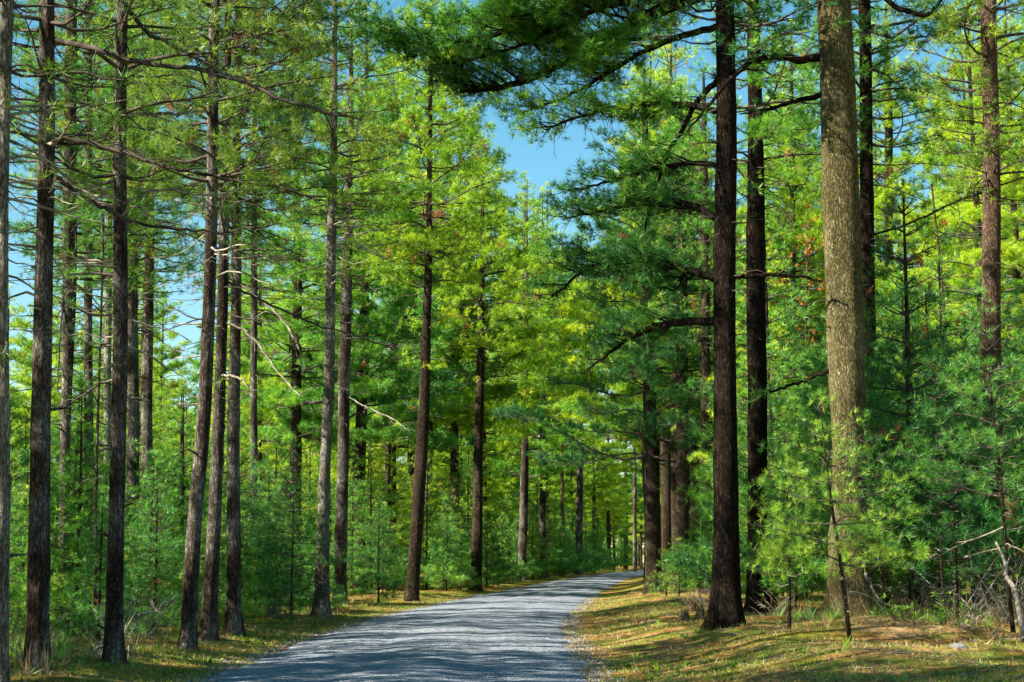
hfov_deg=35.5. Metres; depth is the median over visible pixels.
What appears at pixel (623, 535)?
tall pine
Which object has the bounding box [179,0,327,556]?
pine tree
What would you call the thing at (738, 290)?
tall pine
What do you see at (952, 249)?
tall pine
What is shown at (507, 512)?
young pine
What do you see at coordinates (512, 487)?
tall pine
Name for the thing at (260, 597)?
young pine
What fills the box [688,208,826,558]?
pine tree
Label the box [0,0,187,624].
pine tree
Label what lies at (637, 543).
tall pine
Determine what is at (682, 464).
pine tree
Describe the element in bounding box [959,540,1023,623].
bare brush
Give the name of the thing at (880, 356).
young pine
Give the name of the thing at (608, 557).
young pine
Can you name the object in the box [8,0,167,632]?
pine tree
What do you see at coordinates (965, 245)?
tall pine
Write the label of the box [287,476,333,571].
young pine
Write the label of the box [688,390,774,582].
young pine
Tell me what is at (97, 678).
fallen needles
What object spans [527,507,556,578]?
young pine
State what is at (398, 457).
tall pine
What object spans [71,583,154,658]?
bare brush
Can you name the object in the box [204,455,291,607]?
young pine
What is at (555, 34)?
pine tree
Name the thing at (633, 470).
tall pine
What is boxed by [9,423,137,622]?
young pine
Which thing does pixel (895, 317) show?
young pine
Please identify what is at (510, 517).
bushy pine
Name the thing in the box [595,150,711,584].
pine tree
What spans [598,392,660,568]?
tall pine
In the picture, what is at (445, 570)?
young pine
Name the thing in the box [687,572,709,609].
bare brush
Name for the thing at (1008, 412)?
young pine
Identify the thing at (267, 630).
grass
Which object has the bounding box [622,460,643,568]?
tall pine
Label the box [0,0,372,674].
pine tree
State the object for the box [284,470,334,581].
young pine
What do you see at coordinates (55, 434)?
young pine
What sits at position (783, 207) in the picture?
tall pine
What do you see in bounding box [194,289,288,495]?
tall pine
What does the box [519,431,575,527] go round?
tall pine
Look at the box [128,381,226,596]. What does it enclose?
young pine
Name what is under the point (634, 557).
pine tree
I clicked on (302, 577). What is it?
young pine
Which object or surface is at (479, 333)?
pine tree
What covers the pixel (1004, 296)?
young pine
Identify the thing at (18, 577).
young pine
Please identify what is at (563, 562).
bushy pine
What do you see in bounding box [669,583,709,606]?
bare brush
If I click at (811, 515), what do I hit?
young pine
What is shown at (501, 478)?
tall pine
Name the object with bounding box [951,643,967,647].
rock
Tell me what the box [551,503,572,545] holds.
bushy pine
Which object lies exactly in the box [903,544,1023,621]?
bare brush
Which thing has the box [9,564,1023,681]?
ground
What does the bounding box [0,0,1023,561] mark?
sky
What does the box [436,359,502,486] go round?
tall pine
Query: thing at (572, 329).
tall pine
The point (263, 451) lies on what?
tall pine
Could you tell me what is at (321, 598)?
pine tree
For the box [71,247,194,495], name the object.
tall pine
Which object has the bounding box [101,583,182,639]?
bare brush
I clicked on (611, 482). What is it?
tall pine
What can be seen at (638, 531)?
tall pine
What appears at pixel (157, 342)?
tall pine
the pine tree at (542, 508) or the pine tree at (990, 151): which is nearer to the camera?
the pine tree at (990, 151)
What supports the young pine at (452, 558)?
on the ground at (633, 584)
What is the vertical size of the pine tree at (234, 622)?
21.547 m
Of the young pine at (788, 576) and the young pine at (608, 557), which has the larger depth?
the young pine at (608, 557)
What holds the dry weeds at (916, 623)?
on the ground at (633, 584)
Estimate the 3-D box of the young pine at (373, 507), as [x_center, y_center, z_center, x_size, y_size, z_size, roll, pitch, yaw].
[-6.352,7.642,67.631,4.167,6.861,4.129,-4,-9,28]
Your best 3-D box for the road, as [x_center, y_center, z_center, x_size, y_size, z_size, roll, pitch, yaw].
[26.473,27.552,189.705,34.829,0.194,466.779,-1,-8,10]
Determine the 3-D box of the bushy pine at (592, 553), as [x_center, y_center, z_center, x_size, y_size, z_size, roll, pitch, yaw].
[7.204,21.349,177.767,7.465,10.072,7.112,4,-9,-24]
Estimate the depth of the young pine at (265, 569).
39.55 m
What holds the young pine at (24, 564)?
on the ground at (633, 584)
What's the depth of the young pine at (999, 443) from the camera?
25.95 m
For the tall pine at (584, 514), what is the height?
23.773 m
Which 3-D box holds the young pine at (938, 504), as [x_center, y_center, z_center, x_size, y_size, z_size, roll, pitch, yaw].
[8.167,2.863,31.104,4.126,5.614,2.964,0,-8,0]
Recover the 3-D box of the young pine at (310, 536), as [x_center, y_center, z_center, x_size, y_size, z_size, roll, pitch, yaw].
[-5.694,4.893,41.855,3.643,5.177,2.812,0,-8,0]
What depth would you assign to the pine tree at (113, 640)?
22.83 m
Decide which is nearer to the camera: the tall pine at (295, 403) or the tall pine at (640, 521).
the tall pine at (295, 403)
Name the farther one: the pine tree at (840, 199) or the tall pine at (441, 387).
the tall pine at (441, 387)
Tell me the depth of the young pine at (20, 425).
34.14 m
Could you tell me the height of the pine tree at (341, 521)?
21.632 m
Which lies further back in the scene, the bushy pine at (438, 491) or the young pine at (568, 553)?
the young pine at (568, 553)
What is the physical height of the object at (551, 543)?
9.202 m
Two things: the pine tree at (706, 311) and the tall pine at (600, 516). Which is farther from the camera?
the tall pine at (600, 516)
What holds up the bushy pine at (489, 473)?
on the ground at (633, 584)
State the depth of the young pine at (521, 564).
107.44 m
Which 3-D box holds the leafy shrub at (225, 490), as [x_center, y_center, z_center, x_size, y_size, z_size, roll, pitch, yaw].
[-9.008,5.171,43.677,3.609,4.718,2.059,0,-8,0]
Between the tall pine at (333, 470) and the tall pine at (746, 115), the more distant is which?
the tall pine at (333, 470)
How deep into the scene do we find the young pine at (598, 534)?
229.92 m
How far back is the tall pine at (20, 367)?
132.00 m
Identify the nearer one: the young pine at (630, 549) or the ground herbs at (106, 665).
the ground herbs at (106, 665)
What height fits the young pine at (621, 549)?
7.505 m
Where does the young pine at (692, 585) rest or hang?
on the ground at (633, 584)
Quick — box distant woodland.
[569,491,643,565]
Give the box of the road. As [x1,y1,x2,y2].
[208,570,643,681]
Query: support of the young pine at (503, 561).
on the ground at (633, 584)
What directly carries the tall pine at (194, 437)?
on the ground at (633, 584)
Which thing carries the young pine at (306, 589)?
on the ground at (633, 584)
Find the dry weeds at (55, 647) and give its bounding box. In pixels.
[9,589,373,681]
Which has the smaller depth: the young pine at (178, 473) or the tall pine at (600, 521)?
the young pine at (178, 473)
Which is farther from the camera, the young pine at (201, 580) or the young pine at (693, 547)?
the young pine at (693, 547)
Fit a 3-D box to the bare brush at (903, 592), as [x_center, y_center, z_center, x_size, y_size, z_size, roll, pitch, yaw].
[8.225,4.819,32.447,2.124,1.704,2.118,-3,-8,22]
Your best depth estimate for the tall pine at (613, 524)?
240.04 m
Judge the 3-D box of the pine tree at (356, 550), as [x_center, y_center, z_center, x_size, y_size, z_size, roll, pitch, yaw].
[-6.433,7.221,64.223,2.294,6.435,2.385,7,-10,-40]
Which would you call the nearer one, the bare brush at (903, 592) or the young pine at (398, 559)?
the bare brush at (903, 592)
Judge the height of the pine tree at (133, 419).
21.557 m
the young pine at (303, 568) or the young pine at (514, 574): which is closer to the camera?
the young pine at (303, 568)
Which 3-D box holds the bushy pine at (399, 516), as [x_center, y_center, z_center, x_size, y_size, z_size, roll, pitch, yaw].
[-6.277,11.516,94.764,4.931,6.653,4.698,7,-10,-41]
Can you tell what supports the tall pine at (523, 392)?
on the ground at (633, 584)
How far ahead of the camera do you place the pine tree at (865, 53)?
39.81 m
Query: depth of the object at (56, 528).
30.61 m
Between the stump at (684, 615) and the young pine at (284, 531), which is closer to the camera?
the stump at (684, 615)
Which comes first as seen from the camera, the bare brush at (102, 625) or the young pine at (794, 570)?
the bare brush at (102, 625)
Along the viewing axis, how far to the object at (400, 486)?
108.45 m
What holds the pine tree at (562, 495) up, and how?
on the ground at (633, 584)
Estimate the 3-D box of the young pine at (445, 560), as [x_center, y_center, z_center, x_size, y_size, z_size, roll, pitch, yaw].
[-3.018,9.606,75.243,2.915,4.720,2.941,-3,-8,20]
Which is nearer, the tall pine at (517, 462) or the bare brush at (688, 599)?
the bare brush at (688, 599)
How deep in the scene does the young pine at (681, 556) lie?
38.42 m
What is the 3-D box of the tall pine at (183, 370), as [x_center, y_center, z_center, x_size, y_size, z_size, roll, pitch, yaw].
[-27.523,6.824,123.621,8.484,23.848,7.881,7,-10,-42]
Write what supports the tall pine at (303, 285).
on the ground at (633, 584)
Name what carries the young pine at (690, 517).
on the ground at (633, 584)
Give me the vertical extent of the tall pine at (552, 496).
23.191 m
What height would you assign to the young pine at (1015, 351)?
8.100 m
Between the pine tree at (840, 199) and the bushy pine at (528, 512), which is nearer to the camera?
the pine tree at (840, 199)
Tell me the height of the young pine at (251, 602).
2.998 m
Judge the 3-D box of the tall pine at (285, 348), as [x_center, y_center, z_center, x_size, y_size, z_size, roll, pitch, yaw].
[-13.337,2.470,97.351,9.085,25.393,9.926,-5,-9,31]
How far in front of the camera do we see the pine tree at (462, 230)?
61.15 m
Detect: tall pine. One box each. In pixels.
[9,267,103,486]
[9,284,59,477]
[10,308,60,472]
[16,271,102,462]
[54,279,112,422]
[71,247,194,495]
[138,285,211,472]
[140,326,191,443]
[154,365,178,458]
[170,262,287,492]
[173,260,243,461]
[186,205,321,503]
[186,407,211,494]
[187,0,416,595]
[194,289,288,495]
[212,202,338,515]
[265,231,385,488]
[269,0,464,592]
[269,324,317,496]
[283,451,336,502]
[284,23,495,589]
[308,263,407,581]
[340,11,507,518]
[366,441,407,504]
[373,83,560,583]
[382,356,467,493]
[432,358,510,538]
[432,400,519,518]
[434,398,513,490]
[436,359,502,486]
[442,139,562,581]
[448,353,517,503]
[463,171,605,578]
[487,181,619,576]
[488,441,532,510]
[500,422,548,503]
[511,429,574,518]
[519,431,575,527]
[529,414,574,527]
[549,365,609,572]
[553,32,713,475]
[554,15,770,442]
[558,367,629,572]
[565,423,591,528]
[576,26,746,586]
[583,386,643,570]
[584,451,629,549]
[585,419,632,568]
[585,483,632,549]
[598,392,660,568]
[598,440,638,569]
[615,429,660,485]
[620,424,700,542]
[622,428,660,492]
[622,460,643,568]
[623,474,639,566]
[628,492,643,566]
[631,496,660,541]
[688,61,828,436]
[688,202,782,459]
[736,88,824,418]
[769,174,824,448]
[808,116,939,433]
[875,0,1023,413]
[875,0,1023,426]
[883,16,1023,385]
[899,160,1020,435]
[913,0,1023,396]
[954,5,1023,414]
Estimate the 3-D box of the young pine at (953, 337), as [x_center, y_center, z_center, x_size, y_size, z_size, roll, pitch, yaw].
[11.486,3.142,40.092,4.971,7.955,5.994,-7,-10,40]
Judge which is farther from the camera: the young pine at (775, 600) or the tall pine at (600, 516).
the tall pine at (600, 516)
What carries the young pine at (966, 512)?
on the ground at (633, 584)
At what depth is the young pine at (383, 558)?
57.58 m
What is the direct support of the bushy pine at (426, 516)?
on the ground at (633, 584)
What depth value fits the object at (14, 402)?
47.96 m
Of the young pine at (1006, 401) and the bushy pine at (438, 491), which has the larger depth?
the bushy pine at (438, 491)
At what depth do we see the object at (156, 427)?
73.76 m
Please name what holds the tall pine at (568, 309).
on the ground at (633, 584)
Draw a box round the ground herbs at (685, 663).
[594,597,1005,681]
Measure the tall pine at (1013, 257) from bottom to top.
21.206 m
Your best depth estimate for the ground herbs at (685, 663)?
22.85 m
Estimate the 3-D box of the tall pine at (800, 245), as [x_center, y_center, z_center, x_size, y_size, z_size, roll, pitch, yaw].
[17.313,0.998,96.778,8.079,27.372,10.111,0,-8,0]
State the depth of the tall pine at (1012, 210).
58.87 m
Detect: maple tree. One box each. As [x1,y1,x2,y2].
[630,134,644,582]
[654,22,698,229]
[771,202,826,591]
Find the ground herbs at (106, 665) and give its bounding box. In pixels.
[9,600,413,681]
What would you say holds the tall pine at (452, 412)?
on the ground at (633, 584)
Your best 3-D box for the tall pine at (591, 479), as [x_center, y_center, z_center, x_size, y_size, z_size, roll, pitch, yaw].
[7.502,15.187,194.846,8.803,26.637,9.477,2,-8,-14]
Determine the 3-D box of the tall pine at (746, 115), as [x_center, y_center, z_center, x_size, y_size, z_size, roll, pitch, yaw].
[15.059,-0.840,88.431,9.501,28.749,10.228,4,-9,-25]
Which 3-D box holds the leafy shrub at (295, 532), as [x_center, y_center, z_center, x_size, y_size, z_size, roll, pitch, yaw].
[-8.774,7.385,59.628,2.808,4.501,3.225,0,-8,0]
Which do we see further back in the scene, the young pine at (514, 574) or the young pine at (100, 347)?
the young pine at (514, 574)
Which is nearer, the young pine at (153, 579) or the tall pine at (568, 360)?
the young pine at (153, 579)
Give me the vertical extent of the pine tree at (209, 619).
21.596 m
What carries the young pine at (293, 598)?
on the ground at (633, 584)
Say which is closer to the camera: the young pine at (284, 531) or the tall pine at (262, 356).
the young pine at (284, 531)
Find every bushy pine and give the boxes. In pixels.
[381,460,474,589]
[396,481,436,574]
[432,470,449,529]
[471,459,531,547]
[492,496,531,567]
[498,482,528,542]
[506,488,529,549]
[513,486,553,547]
[515,477,569,576]
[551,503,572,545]
[552,502,592,571]
[553,517,575,569]
[564,489,611,569]
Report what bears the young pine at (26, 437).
on the ground at (633, 584)
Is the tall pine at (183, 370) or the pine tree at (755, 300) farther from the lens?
the tall pine at (183, 370)
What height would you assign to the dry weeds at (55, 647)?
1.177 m
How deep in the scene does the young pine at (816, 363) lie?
34.28 m
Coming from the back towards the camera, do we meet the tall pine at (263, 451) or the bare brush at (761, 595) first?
the tall pine at (263, 451)
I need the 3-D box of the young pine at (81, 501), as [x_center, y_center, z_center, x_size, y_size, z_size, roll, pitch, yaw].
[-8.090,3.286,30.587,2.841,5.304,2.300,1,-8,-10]
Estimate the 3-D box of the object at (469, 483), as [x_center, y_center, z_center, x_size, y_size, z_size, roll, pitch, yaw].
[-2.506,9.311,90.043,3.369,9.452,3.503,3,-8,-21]
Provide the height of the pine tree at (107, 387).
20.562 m
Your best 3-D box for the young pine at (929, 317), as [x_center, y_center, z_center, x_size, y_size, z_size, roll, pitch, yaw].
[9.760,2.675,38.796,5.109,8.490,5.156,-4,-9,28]
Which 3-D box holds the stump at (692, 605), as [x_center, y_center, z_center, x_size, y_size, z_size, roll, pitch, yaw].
[4.459,6.537,39.478,0.203,0.307,0.205,0,-8,0]
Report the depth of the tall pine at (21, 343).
98.78 m
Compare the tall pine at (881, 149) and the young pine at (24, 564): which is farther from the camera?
the tall pine at (881, 149)
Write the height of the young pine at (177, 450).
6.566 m
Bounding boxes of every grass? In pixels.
[9,591,479,681]
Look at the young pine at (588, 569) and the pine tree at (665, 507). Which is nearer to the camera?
the pine tree at (665, 507)
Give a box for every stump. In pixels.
[677,608,689,619]
[689,600,695,610]
[695,604,704,619]
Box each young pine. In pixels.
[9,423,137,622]
[9,436,81,633]
[9,448,84,634]
[9,547,21,624]
[9,589,23,616]
[9,590,17,612]
[10,398,90,621]
[10,404,84,630]
[10,415,24,573]
[13,376,152,636]
[50,366,152,615]
[50,419,134,624]
[50,455,82,566]
[50,484,151,645]
[51,208,156,637]
[69,437,147,610]
[70,430,164,580]
[81,457,209,637]
[89,450,203,633]
[103,445,226,609]
[124,385,252,610]
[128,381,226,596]
[128,520,172,621]
[161,507,225,618]
[167,416,298,609]
[175,490,266,617]
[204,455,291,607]
[219,508,274,620]
[222,469,312,612]
[241,431,356,614]
[243,526,303,611]
[244,444,316,610]
[261,480,300,594]
[280,540,314,609]
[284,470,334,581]
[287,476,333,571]
[295,530,349,609]
[301,527,314,587]
[308,443,407,594]
[308,477,349,575]
[330,533,358,597]
[347,469,401,581]
[347,499,411,603]
[363,502,407,593]
[403,506,438,589]
[420,496,474,589]
[420,519,476,589]
[424,518,470,589]
[434,464,482,588]
[439,533,480,590]
[463,533,503,587]
[469,501,512,583]
[482,530,515,585]
[483,532,520,585]
[488,489,531,562]
[490,512,519,575]
[500,518,531,581]
[502,535,528,583]
[507,514,541,577]
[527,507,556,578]
[527,547,541,576]
[546,534,576,575]
[552,526,579,575]
[554,529,578,575]
[574,536,594,571]
[582,548,596,574]
[583,505,621,572]
[590,519,603,561]
[599,541,615,570]
[611,538,631,567]
[612,522,632,569]
[615,530,642,565]
[643,549,684,596]
[651,536,692,596]
[661,513,700,584]
[662,332,826,599]
[662,341,823,608]
[669,491,700,561]
[671,385,781,591]
[671,510,708,599]
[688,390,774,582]
[689,283,827,597]
[737,387,932,640]
[740,282,978,603]
[740,335,830,544]
[744,444,852,629]
[745,538,805,600]
[765,174,1023,611]
[765,322,954,598]
[768,461,824,606]
[797,338,948,611]
[799,426,897,593]
[800,305,924,596]
[808,266,976,602]
[817,281,1023,612]
[821,407,919,614]
[868,401,981,616]
[869,346,1023,612]
[878,279,1021,609]
[885,285,1023,632]
[895,464,1023,619]
[916,273,1022,597]
[922,392,1023,612]
[925,276,1023,598]
[935,313,1023,605]
[958,338,1006,414]
[961,353,1023,603]
[972,267,1023,568]
[976,348,1023,595]
[978,448,1023,598]
[1008,382,1023,569]
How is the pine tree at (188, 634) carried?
on the ground at (633, 584)
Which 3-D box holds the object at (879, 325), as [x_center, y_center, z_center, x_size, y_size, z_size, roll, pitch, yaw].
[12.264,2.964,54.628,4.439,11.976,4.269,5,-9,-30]
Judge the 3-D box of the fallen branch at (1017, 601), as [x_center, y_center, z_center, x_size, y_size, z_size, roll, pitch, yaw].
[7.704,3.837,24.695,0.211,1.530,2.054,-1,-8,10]
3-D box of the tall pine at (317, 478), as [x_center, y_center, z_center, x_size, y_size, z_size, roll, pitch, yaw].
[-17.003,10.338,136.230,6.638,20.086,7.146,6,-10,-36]
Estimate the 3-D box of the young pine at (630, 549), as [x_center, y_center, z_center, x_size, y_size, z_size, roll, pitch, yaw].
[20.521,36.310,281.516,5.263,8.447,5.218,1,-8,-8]
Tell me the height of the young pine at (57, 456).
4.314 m
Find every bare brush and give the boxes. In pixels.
[9,612,73,662]
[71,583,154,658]
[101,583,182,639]
[261,568,303,617]
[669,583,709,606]
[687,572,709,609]
[751,586,811,615]
[869,542,967,616]
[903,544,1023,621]
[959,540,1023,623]
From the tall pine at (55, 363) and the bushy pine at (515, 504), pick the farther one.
the bushy pine at (515, 504)
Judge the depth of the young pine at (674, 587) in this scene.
53.36 m
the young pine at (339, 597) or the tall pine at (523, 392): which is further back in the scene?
the tall pine at (523, 392)
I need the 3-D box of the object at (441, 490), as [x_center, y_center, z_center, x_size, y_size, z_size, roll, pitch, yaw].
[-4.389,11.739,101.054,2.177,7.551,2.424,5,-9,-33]
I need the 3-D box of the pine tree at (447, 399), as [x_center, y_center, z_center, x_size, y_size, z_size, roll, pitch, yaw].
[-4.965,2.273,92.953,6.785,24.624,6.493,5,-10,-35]
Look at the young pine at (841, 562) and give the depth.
24.29 m
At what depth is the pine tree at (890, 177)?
64.88 m
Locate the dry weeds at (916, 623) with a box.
[683,584,1023,637]
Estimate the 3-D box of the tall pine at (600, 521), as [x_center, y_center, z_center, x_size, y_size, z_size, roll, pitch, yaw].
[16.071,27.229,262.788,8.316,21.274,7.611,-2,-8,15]
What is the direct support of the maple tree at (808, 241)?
on the ground at (633, 584)
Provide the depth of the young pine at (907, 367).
33.09 m
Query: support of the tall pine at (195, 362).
on the ground at (633, 584)
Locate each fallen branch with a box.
[89,599,174,658]
[864,572,883,614]
[994,541,1023,642]
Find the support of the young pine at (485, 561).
on the ground at (633, 584)
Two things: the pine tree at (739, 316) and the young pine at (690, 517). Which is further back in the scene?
the young pine at (690, 517)
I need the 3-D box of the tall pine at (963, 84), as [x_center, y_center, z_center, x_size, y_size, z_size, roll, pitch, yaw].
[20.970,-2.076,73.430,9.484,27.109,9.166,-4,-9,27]
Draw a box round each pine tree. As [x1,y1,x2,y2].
[0,0,153,681]
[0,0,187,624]
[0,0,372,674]
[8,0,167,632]
[9,0,285,664]
[17,0,206,513]
[21,1,206,579]
[55,0,245,598]
[85,0,346,650]
[107,0,394,641]
[127,0,360,635]
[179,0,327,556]
[241,0,429,617]
[272,14,433,603]
[325,0,526,601]
[333,0,858,630]
[369,174,475,586]
[372,310,461,521]
[415,162,564,590]
[475,177,580,580]
[491,63,808,593]
[510,191,586,577]
[548,236,600,575]
[566,219,606,574]
[575,82,746,590]
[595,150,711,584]
[603,389,640,571]
[623,133,768,583]
[640,66,769,592]
[644,0,874,612]
[686,0,971,618]
[688,208,826,558]
[736,19,859,589]
[764,0,1023,610]
[781,0,1007,388]
[877,0,1023,612]
[911,177,962,598]
[913,255,971,600]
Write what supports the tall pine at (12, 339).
on the ground at (633, 584)
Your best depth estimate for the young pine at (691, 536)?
65.14 m
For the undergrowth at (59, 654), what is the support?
on the ground at (633, 584)
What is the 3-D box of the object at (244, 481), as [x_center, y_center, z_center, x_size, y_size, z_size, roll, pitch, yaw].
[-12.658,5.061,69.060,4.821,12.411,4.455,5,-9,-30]
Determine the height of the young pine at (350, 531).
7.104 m
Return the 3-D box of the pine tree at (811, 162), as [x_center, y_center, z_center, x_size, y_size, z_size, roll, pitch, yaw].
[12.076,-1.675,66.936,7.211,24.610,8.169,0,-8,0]
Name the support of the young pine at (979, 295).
on the ground at (633, 584)
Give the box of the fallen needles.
[9,593,467,681]
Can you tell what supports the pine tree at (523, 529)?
on the ground at (633, 584)
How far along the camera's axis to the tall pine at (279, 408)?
156.81 m
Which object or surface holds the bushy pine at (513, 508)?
on the ground at (633, 584)
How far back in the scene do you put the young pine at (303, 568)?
42.80 m
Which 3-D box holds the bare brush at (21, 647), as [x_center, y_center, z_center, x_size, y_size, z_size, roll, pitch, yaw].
[-6.680,4.010,22.374,1.173,0.960,1.384,0,-8,0]
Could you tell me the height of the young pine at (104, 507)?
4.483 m
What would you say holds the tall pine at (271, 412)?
on the ground at (633, 584)
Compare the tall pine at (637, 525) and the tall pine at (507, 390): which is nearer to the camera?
the tall pine at (507, 390)
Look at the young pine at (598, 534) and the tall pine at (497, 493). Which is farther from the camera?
the young pine at (598, 534)
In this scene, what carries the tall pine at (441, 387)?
on the ground at (633, 584)
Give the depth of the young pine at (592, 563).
174.58 m
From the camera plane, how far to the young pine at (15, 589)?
31.72 m
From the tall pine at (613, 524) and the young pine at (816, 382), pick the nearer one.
the young pine at (816, 382)
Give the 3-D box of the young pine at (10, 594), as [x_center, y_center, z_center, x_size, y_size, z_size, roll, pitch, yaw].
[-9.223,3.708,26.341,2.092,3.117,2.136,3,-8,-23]
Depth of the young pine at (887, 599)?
37.30 m
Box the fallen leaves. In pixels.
[561,589,1023,681]
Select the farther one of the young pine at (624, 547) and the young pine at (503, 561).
the young pine at (624, 547)
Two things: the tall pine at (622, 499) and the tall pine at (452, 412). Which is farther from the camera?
the tall pine at (622, 499)
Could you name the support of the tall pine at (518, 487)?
on the ground at (633, 584)
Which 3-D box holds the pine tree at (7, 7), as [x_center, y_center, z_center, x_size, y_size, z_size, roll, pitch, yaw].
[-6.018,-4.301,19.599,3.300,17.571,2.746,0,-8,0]
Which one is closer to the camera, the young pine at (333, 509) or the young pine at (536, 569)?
the young pine at (333, 509)
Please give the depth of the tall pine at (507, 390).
95.84 m
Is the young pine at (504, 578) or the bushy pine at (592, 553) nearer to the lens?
the young pine at (504, 578)
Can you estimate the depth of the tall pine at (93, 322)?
135.85 m
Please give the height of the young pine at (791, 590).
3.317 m
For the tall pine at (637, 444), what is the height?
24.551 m
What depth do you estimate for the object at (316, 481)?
93.22 m
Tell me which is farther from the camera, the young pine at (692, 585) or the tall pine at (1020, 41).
the tall pine at (1020, 41)
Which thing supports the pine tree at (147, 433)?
on the ground at (633, 584)
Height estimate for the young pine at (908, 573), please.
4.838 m
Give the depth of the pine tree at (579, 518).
169.00 m
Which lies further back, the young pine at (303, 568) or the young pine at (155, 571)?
the young pine at (303, 568)
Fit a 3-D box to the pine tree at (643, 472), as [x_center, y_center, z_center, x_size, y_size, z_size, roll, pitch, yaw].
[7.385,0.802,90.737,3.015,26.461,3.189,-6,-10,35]
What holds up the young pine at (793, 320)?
on the ground at (633, 584)
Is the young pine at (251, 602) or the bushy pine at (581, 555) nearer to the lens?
the young pine at (251, 602)
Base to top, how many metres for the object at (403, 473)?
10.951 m
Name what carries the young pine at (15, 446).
on the ground at (633, 584)
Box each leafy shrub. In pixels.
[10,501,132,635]
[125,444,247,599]
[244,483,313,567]
[880,593,926,622]
[919,582,977,625]
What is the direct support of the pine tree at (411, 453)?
on the ground at (633, 584)
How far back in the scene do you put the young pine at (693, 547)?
49.63 m
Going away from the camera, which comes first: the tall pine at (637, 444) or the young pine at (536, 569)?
the young pine at (536, 569)
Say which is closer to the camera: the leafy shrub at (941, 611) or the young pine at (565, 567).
the leafy shrub at (941, 611)
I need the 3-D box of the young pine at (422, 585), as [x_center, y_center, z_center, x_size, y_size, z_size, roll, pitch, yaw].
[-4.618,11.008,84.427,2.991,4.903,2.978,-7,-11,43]
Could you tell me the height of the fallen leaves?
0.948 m
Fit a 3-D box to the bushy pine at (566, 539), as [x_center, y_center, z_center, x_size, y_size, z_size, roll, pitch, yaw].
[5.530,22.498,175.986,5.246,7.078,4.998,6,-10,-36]
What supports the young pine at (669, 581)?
on the ground at (633, 584)
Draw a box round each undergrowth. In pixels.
[9,597,388,674]
[743,588,1023,629]
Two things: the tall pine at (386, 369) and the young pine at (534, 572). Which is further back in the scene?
the young pine at (534, 572)
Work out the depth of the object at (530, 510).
157.30 m
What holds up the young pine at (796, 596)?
on the ground at (633, 584)
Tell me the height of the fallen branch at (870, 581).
0.709 m
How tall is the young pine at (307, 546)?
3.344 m
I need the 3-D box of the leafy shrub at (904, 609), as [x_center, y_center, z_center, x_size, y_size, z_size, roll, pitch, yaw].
[6.409,4.375,26.168,0.802,0.518,0.863,0,-8,0]
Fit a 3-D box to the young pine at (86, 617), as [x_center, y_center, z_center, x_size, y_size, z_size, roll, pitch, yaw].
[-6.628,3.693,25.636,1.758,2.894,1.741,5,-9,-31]
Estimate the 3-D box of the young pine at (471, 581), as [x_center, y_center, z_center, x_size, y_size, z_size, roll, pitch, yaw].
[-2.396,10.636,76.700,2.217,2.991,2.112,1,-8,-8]
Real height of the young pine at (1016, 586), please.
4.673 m
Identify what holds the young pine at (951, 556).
on the ground at (633, 584)
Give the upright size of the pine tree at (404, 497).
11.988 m

